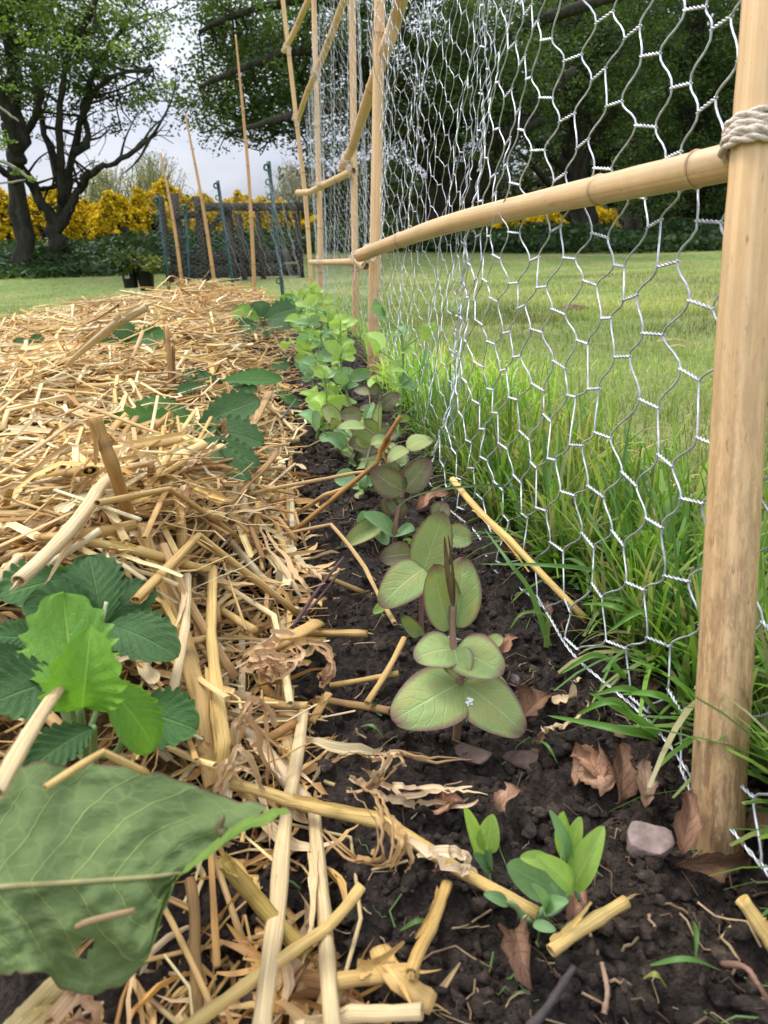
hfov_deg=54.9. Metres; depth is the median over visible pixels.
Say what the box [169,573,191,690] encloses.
straw stalk
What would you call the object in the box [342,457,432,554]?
pea plant
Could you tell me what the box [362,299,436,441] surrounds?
pea plant
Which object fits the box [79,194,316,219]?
hedge mass
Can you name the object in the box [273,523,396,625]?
straw stalk
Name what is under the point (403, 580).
pea plant
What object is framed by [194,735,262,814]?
straw stalk
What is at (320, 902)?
straw stalk
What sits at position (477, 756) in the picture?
stone
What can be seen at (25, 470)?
straw stalk
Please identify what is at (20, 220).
broadleaf tree
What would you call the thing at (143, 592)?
straw stalk
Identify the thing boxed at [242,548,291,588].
straw stalk
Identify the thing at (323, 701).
straw stalk
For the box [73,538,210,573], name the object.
straw stalk
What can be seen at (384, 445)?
straw stalk
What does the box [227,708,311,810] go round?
straw stalk
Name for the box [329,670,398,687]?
straw stalk
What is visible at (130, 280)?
plant pot
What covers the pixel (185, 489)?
straw husk
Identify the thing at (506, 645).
dry leaf
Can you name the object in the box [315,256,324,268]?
twine tie
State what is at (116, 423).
straw stalk
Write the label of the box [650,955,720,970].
grass clipping
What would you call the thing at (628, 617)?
wild grass
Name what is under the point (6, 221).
gorse bush
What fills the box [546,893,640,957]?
straw stalk
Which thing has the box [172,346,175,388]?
straw stalk
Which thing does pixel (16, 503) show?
straw stalk
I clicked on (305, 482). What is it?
straw stalk
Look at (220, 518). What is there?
straw stalk
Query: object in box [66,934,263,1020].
straw stalk
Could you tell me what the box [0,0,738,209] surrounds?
sky
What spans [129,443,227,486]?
straw stalk
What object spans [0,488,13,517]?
straw stalk
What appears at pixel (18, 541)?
straw stalk
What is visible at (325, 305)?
pea plant
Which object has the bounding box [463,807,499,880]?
pea seedling
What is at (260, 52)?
spreading tree
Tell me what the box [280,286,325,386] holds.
pea plant
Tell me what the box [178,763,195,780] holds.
straw stalk
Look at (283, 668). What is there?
straw husk
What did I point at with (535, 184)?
hedge mass
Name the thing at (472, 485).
wild grass
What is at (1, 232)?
gorse bush
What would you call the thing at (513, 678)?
stone
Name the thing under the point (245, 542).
straw stalk
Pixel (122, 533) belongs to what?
straw stalk
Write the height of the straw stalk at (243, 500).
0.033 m
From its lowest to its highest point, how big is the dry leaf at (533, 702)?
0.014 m
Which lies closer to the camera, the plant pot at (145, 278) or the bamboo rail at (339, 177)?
the bamboo rail at (339, 177)
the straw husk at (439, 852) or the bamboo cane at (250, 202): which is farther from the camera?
the bamboo cane at (250, 202)
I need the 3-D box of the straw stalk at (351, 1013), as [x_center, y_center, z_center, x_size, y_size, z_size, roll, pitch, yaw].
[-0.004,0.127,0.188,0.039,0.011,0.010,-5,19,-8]
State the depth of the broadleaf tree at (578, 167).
10.71 m
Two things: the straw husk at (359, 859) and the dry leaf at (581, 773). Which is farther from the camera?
the dry leaf at (581, 773)
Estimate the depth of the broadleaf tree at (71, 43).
7.95 m
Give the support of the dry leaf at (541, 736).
on the soil
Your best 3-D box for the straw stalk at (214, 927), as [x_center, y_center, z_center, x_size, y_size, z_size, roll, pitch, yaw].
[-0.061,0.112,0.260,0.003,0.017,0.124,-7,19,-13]
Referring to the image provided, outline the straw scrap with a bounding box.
[656,339,693,342]
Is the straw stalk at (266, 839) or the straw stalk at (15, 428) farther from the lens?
the straw stalk at (15, 428)
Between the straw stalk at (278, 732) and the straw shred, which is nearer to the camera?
the straw shred
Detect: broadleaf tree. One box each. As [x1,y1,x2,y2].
[0,0,71,266]
[0,0,211,261]
[417,0,690,250]
[583,0,740,227]
[585,0,680,231]
[685,0,740,225]
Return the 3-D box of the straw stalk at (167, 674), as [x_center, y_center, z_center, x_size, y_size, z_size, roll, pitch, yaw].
[-0.144,0.047,0.369,0.079,0.019,0.224,-12,21,-25]
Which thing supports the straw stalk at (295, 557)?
on the straw mulch
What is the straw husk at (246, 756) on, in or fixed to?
on the soil
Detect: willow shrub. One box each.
[72,154,131,203]
[116,143,194,203]
[264,158,323,219]
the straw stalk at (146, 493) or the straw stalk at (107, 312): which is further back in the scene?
the straw stalk at (107, 312)
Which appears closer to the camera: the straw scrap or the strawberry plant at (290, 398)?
the strawberry plant at (290, 398)
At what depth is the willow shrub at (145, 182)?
14.74 m
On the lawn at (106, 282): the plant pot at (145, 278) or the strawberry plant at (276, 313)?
the plant pot at (145, 278)
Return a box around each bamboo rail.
[281,0,310,53]
[295,167,356,195]
[296,0,347,119]
[308,258,368,270]
[338,0,407,170]
[354,145,728,261]
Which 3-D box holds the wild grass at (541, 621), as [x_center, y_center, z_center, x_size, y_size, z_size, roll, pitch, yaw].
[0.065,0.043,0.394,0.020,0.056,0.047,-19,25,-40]
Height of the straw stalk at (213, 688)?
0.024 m
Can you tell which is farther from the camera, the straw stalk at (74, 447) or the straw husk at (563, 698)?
the straw stalk at (74, 447)
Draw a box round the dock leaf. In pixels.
[0,761,290,995]
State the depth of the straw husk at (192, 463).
0.44 m
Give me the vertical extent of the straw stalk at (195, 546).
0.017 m
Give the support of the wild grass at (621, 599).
on the soil
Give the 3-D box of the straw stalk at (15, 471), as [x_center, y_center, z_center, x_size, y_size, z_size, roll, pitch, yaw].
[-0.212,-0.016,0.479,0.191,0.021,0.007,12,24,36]
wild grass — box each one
[390,484,517,512]
[482,563,602,572]
[485,530,551,645]
[510,610,549,647]
[547,715,655,740]
[561,652,626,680]
[577,697,632,714]
[583,602,644,630]
[588,692,659,738]
[589,596,644,614]
[595,685,658,713]
[608,608,672,635]
[622,690,690,720]
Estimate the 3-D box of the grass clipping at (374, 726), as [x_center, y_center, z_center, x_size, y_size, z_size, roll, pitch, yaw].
[-0.005,0.092,0.314,0.010,0.007,0.007,-3,19,0]
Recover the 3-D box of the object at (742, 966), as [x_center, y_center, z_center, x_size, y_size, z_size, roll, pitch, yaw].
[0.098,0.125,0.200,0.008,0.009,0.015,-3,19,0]
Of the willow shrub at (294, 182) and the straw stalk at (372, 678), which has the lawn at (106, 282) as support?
the willow shrub at (294, 182)
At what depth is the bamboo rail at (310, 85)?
2.26 m
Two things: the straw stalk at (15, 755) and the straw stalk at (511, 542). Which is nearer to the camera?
the straw stalk at (15, 755)
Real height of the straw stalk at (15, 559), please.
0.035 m
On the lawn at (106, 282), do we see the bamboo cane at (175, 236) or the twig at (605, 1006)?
the bamboo cane at (175, 236)
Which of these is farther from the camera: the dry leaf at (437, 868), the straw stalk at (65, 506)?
the straw stalk at (65, 506)
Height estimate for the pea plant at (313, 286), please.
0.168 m
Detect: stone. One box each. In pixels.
[454,742,491,765]
[502,750,538,770]
[507,674,519,684]
[626,821,674,859]
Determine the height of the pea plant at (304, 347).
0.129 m
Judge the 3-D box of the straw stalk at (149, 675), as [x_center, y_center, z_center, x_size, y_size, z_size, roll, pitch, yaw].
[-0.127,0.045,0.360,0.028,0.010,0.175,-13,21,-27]
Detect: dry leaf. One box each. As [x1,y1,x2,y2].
[417,487,455,510]
[429,844,439,872]
[431,789,464,814]
[493,782,522,811]
[498,915,531,990]
[499,537,531,556]
[500,634,517,652]
[518,685,556,716]
[533,732,545,743]
[540,600,552,615]
[565,889,587,922]
[570,744,608,778]
[571,741,615,796]
[574,724,586,729]
[610,731,627,737]
[613,742,637,803]
[635,758,658,807]
[647,677,661,689]
[673,790,702,856]
[676,851,750,882]
[745,804,767,834]
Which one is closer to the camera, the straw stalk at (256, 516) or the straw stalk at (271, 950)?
the straw stalk at (271, 950)
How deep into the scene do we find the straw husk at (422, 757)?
0.29 m
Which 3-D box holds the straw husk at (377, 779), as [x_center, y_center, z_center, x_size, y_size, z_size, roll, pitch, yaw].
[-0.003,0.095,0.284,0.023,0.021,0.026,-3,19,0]
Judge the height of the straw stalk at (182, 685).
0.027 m
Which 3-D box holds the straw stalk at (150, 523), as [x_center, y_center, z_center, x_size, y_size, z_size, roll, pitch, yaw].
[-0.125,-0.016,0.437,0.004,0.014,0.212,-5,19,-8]
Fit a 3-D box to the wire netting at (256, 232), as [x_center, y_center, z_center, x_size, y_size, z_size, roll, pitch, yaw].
[-0.799,-1.554,4.220,0.428,0.666,1.974,-15,22,-32]
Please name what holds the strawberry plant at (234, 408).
on the straw mulch
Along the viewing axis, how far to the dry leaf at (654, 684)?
0.34 m
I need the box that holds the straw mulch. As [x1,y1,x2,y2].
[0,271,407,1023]
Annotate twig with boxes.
[0,29,37,183]
[280,398,296,419]
[291,557,344,628]
[301,569,340,620]
[526,964,576,1023]
[599,962,609,1014]
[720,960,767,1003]
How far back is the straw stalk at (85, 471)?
0.38 m
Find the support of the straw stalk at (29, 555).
on the straw mulch
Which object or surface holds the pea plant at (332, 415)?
on the soil
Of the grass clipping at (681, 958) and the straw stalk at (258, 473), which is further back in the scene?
the straw stalk at (258, 473)
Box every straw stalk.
[0,442,84,493]
[0,444,30,453]
[0,458,211,525]
[0,463,225,493]
[0,464,185,547]
[0,466,25,474]
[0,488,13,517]
[0,490,85,507]
[0,505,36,535]
[0,509,73,553]
[0,519,141,543]
[0,522,182,586]
[0,541,39,564]
[0,549,27,580]
[0,614,182,767]
[0,622,27,724]
[0,686,64,799]
[3,977,71,1023]
[4,432,207,474]
[4,491,56,554]
[6,425,211,459]
[9,473,110,593]
[9,492,194,552]
[9,604,234,693]
[10,523,63,546]
[12,550,62,565]
[19,460,233,512]
[33,466,99,482]
[37,456,234,564]
[43,748,148,790]
[45,712,62,727]
[48,505,120,554]
[53,489,112,512]
[59,465,71,469]
[60,464,158,528]
[65,299,160,367]
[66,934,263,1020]
[72,491,115,518]
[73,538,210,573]
[75,938,93,956]
[79,304,119,324]
[79,453,139,515]
[79,455,130,544]
[82,431,189,448]
[86,416,137,522]
[92,514,106,524]
[93,486,256,554]
[98,458,173,505]
[107,419,121,436]
[115,655,129,662]
[123,383,222,393]
[127,423,254,515]
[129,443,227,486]
[130,532,303,618]
[130,659,159,688]
[131,427,184,564]
[135,524,221,790]
[141,412,171,435]
[141,470,176,539]
[145,518,199,661]
[153,410,172,541]
[159,542,242,688]
[163,325,173,390]
[163,907,212,1003]
[165,745,218,768]
[167,505,229,521]
[168,895,188,911]
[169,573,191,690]
[169,659,230,699]
[170,473,227,503]
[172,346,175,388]
[173,491,187,554]
[175,862,206,1023]
[178,745,245,937]
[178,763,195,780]
[179,681,185,688]
[180,591,206,602]
[181,692,284,705]
[181,882,365,1023]
[183,495,254,558]
[184,876,203,1012]
[186,737,198,760]
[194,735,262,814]
[195,571,293,706]
[205,565,231,792]
[208,450,279,522]
[208,853,220,967]
[216,852,317,967]
[218,846,295,921]
[221,471,275,498]
[223,494,253,557]
[223,598,245,797]
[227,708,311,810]
[229,778,556,924]
[234,690,253,695]
[239,497,250,545]
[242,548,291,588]
[244,499,260,564]
[246,470,369,496]
[247,719,297,753]
[249,390,272,424]
[251,619,325,656]
[252,709,308,1023]
[253,482,305,563]
[258,397,296,433]
[258,688,293,841]
[259,695,311,709]
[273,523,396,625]
[276,551,364,594]
[278,616,292,762]
[283,628,372,637]
[292,414,402,530]
[293,1002,438,1023]
[296,482,359,515]
[302,812,340,1023]
[307,692,332,729]
[313,696,390,714]
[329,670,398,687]
[337,941,440,989]
[364,636,406,705]
[370,944,449,1020]
[405,879,452,984]
[449,477,587,622]
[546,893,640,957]
[735,894,767,950]
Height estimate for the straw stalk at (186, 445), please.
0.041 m
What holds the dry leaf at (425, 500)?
on the soil
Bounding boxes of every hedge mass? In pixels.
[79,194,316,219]
[277,157,726,249]
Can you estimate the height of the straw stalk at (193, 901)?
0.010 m
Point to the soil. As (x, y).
(18, 989)
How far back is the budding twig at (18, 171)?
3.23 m
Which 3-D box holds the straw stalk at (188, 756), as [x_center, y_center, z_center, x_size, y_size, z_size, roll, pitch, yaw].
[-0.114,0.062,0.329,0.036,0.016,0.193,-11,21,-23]
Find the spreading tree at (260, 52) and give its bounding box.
[145,0,623,250]
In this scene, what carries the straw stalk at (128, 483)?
on the straw mulch
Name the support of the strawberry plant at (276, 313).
on the soil
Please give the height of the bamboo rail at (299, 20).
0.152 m
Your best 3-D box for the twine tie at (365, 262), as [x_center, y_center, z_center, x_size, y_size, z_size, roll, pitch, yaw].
[-0.026,-0.419,1.238,0.033,0.058,0.065,13,25,39]
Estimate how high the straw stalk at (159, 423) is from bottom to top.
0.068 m
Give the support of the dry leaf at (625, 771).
on the soil
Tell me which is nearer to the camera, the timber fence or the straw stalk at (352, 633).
the straw stalk at (352, 633)
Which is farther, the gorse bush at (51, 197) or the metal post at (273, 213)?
the gorse bush at (51, 197)
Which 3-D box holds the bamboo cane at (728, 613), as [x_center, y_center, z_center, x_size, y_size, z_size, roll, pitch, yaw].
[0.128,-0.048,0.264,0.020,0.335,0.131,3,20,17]
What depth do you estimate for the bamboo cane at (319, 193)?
2.54 m
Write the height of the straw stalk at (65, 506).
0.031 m
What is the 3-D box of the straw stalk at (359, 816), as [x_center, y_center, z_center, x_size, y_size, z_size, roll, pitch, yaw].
[0.000,0.111,0.249,0.120,0.018,0.010,6,21,24]
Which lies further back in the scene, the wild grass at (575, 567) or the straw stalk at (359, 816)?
the wild grass at (575, 567)
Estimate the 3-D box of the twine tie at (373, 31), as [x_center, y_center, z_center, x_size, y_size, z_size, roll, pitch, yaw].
[-0.005,-0.743,1.219,0.040,0.099,0.066,7,21,27]
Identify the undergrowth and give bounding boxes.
[0,226,301,278]
[292,212,723,253]
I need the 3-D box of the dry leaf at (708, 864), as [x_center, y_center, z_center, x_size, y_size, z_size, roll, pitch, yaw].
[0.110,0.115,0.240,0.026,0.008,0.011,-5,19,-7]
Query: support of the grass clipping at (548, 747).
on the soil
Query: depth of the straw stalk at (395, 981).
0.20 m
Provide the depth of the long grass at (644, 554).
0.48 m
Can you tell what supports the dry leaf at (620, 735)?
on the soil
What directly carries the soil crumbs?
on the soil
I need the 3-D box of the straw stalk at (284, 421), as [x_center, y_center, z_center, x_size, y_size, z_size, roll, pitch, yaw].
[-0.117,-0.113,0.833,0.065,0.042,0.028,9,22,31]
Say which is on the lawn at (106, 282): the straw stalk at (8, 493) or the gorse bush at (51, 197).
the gorse bush at (51, 197)
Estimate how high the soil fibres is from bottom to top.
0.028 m
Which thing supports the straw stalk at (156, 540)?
on the straw mulch
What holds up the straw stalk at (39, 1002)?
on the straw mulch
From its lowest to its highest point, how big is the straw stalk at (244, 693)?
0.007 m
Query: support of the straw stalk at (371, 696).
on the soil
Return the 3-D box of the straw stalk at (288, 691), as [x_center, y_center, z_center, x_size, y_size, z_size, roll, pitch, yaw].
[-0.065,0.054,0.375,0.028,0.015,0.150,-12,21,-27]
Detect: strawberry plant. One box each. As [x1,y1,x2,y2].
[0,554,199,765]
[13,333,44,345]
[94,322,163,354]
[101,389,263,482]
[174,367,281,394]
[231,293,302,337]
[268,358,299,405]
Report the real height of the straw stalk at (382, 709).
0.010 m
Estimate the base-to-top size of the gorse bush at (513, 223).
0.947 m
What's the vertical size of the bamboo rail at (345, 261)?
0.027 m
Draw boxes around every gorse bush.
[0,187,43,242]
[0,215,8,239]
[27,184,56,239]
[46,197,96,243]
[85,189,148,239]
[129,186,172,235]
[152,175,192,229]
[184,193,226,232]
[218,189,256,230]
[253,195,301,236]
[294,214,323,228]
[489,219,528,227]
[526,212,568,226]
[595,206,620,250]
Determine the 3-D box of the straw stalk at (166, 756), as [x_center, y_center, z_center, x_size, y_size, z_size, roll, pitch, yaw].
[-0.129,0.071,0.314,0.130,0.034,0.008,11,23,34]
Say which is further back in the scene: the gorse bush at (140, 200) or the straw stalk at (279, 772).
the gorse bush at (140, 200)
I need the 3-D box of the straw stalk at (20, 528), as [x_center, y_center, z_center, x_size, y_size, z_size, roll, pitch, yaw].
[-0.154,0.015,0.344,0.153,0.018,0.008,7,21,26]
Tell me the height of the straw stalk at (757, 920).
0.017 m
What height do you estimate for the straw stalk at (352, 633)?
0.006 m
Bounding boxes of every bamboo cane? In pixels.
[160,153,183,286]
[184,113,216,287]
[235,34,256,290]
[281,0,313,285]
[311,0,322,305]
[349,0,358,336]
[367,0,384,378]
[690,0,767,874]
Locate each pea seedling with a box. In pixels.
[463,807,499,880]
[484,810,604,940]
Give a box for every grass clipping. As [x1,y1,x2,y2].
[361,724,383,737]
[400,918,438,930]
[534,740,556,761]
[643,971,666,987]
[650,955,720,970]
[692,920,698,957]
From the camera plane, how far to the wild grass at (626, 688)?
0.29 m
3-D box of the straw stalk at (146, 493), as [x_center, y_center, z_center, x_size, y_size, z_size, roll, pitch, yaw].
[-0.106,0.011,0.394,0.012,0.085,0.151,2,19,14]
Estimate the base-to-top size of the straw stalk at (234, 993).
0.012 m
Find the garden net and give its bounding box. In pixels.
[150,202,224,289]
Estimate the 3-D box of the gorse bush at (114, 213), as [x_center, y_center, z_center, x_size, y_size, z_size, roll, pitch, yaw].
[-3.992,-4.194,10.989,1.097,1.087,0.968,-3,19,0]
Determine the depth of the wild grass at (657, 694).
0.28 m
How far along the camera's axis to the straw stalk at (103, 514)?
0.36 m
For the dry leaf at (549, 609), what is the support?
on the soil
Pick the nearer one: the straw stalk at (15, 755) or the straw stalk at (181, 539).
the straw stalk at (15, 755)
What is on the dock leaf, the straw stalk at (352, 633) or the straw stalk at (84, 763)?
the straw stalk at (84, 763)
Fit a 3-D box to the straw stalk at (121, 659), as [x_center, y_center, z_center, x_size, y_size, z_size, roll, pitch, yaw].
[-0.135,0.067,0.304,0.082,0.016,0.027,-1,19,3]
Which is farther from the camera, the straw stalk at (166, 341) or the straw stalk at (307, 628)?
the straw stalk at (166, 341)
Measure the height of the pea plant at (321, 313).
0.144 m
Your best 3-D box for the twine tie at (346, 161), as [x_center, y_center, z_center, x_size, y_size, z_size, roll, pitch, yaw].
[-0.093,-0.861,1.843,0.034,0.060,0.039,5,20,21]
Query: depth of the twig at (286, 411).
0.76 m
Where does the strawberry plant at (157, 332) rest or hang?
on the straw mulch
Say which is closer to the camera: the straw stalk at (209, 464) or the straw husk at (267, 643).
the straw husk at (267, 643)
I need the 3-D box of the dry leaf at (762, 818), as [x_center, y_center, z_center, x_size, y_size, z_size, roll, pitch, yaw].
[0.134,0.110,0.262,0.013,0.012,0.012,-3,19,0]
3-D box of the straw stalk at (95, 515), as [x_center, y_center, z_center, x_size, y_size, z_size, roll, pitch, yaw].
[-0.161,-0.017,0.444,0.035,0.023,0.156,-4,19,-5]
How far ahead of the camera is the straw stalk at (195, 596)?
0.38 m
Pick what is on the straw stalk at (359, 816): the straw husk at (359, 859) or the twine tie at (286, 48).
the straw husk at (359, 859)
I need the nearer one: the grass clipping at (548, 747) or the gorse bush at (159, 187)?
the grass clipping at (548, 747)
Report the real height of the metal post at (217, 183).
0.715 m
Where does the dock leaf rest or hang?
on the soil
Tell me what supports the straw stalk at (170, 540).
on the straw mulch
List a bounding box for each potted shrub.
[90,245,153,275]
[114,250,170,275]
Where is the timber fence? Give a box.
[159,193,303,282]
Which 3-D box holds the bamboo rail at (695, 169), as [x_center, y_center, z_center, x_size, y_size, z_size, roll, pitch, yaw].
[0.053,-0.278,0.755,0.043,0.040,1.026,-5,19,-8]
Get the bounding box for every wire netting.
[149,156,307,298]
[305,0,369,334]
[367,0,492,469]
[429,0,767,876]
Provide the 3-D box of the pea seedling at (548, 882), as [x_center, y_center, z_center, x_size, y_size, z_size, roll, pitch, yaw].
[0.048,0.111,0.219,0.031,0.052,0.019,-12,21,-26]
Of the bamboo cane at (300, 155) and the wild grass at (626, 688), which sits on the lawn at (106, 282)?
the bamboo cane at (300, 155)
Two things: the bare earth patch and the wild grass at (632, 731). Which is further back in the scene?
the bare earth patch
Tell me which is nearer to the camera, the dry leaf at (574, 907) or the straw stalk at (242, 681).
the dry leaf at (574, 907)
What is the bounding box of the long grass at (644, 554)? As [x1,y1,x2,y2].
[322,290,767,916]
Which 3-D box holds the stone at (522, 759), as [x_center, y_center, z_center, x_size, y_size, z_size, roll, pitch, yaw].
[0.056,0.103,0.308,0.016,0.008,0.010,5,20,20]
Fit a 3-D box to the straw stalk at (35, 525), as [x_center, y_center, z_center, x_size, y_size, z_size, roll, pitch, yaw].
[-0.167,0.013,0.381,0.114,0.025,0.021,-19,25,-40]
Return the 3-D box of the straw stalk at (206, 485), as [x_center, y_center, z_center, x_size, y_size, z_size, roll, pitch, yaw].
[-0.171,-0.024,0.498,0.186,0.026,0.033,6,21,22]
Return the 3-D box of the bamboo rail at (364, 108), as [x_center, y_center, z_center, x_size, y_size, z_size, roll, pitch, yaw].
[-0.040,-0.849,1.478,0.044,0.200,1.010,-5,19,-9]
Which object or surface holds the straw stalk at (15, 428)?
on the straw mulch
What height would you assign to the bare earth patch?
0.032 m
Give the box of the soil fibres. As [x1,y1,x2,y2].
[245,396,767,1023]
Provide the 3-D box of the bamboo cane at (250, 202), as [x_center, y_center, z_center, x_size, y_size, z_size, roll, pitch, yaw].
[-0.613,-1.477,3.287,0.042,1.114,0.019,-3,19,0]
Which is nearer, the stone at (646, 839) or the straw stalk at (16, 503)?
the stone at (646, 839)
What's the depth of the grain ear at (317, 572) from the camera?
0.45 m
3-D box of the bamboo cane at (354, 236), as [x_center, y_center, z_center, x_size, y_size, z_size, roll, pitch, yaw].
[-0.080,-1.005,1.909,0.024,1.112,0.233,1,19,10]
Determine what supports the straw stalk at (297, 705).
on the straw mulch
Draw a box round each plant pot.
[121,267,137,287]
[136,269,154,290]
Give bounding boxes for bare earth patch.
[561,304,588,309]
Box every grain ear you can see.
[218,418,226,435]
[296,562,327,580]
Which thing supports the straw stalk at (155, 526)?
on the straw mulch
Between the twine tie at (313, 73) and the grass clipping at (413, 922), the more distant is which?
the twine tie at (313, 73)
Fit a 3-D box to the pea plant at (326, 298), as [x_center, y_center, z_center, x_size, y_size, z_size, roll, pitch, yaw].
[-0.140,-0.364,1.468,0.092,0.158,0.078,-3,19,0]
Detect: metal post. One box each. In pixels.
[153,195,170,288]
[180,204,190,283]
[213,180,234,285]
[263,161,284,293]
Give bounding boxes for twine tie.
[282,42,291,53]
[292,114,300,130]
[311,66,321,85]
[314,178,323,196]
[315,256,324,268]
[339,154,352,178]
[350,243,375,280]
[372,29,383,90]
[717,105,767,163]
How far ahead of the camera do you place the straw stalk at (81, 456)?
0.45 m
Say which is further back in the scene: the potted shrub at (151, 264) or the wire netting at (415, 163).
the potted shrub at (151, 264)
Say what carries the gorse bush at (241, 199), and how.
on the lawn at (106, 282)
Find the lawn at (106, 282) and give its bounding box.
[0,248,767,755]
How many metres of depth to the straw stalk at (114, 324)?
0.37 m
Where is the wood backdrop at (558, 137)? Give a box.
[522,0,739,226]
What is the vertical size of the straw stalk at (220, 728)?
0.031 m
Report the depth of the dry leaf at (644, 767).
0.27 m
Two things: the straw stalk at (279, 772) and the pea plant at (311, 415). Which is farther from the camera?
the pea plant at (311, 415)
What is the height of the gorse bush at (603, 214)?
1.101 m
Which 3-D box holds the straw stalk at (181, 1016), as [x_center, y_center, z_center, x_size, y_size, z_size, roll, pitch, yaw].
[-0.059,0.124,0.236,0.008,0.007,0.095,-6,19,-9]
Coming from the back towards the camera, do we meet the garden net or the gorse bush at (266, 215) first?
the gorse bush at (266, 215)
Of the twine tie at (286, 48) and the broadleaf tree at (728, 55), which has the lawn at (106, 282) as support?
the broadleaf tree at (728, 55)
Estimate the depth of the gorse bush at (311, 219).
11.95 m
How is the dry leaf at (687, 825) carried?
on the soil
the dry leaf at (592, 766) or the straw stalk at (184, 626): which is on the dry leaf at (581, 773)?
the dry leaf at (592, 766)
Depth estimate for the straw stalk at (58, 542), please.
0.30 m
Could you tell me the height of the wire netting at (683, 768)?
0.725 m
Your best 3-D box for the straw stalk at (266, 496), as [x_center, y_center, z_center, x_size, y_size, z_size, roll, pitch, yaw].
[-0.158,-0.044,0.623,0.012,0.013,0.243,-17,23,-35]
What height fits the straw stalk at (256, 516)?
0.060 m
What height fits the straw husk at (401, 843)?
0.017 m
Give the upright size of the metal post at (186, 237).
0.600 m
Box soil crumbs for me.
[220,355,767,1023]
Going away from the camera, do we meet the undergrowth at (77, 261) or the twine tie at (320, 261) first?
the twine tie at (320, 261)
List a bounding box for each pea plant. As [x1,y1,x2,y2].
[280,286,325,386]
[285,277,319,315]
[287,289,316,343]
[290,286,335,354]
[296,326,354,394]
[296,394,374,458]
[299,352,345,439]
[305,296,333,329]
[307,302,354,369]
[316,306,370,405]
[322,404,399,466]
[334,382,400,432]
[334,433,400,498]
[337,401,432,466]
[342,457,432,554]
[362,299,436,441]
[373,501,472,637]
[390,536,526,743]
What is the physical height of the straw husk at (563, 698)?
0.027 m
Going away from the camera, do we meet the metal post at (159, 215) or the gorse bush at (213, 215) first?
the metal post at (159, 215)
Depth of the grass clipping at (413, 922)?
0.23 m
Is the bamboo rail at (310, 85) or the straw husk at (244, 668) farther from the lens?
the bamboo rail at (310, 85)
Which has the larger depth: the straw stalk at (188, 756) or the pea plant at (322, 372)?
the pea plant at (322, 372)
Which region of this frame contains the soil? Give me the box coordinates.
[0,321,767,1023]
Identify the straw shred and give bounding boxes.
[74,907,134,929]
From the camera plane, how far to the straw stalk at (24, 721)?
0.28 m
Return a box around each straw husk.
[44,990,103,1023]
[62,451,104,519]
[115,433,144,472]
[178,480,193,514]
[184,432,229,469]
[213,744,264,794]
[230,698,278,786]
[235,645,304,672]
[241,629,305,682]
[247,648,284,675]
[256,652,303,681]
[258,517,310,605]
[305,640,335,687]
[320,785,393,866]
[332,750,471,763]
[346,749,406,793]
[372,781,487,808]
[374,805,414,873]
[407,836,477,876]
[540,677,589,733]
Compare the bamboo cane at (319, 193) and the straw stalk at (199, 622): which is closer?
the straw stalk at (199, 622)
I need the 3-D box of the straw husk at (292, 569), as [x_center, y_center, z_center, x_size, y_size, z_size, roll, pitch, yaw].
[-0.070,0.027,0.473,0.013,0.026,0.109,-11,21,-23]
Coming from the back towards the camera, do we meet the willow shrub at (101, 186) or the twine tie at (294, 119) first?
the willow shrub at (101, 186)
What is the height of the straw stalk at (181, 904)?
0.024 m
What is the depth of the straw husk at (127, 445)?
0.39 m
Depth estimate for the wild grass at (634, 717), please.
0.28 m
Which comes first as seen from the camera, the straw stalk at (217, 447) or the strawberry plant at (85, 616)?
the strawberry plant at (85, 616)
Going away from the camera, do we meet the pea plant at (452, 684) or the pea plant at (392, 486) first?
the pea plant at (452, 684)
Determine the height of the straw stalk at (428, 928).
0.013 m
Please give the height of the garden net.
0.600 m
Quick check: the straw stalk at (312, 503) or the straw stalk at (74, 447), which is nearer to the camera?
the straw stalk at (74, 447)
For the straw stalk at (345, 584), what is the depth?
0.45 m
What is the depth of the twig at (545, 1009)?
0.20 m
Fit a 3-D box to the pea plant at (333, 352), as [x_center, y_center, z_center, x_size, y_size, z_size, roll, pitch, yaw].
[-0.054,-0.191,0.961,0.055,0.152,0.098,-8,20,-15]
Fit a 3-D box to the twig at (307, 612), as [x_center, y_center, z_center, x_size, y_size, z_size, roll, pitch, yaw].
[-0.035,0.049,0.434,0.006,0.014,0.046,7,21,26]
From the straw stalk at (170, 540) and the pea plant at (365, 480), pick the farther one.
the pea plant at (365, 480)
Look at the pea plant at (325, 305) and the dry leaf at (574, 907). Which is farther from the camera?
the pea plant at (325, 305)

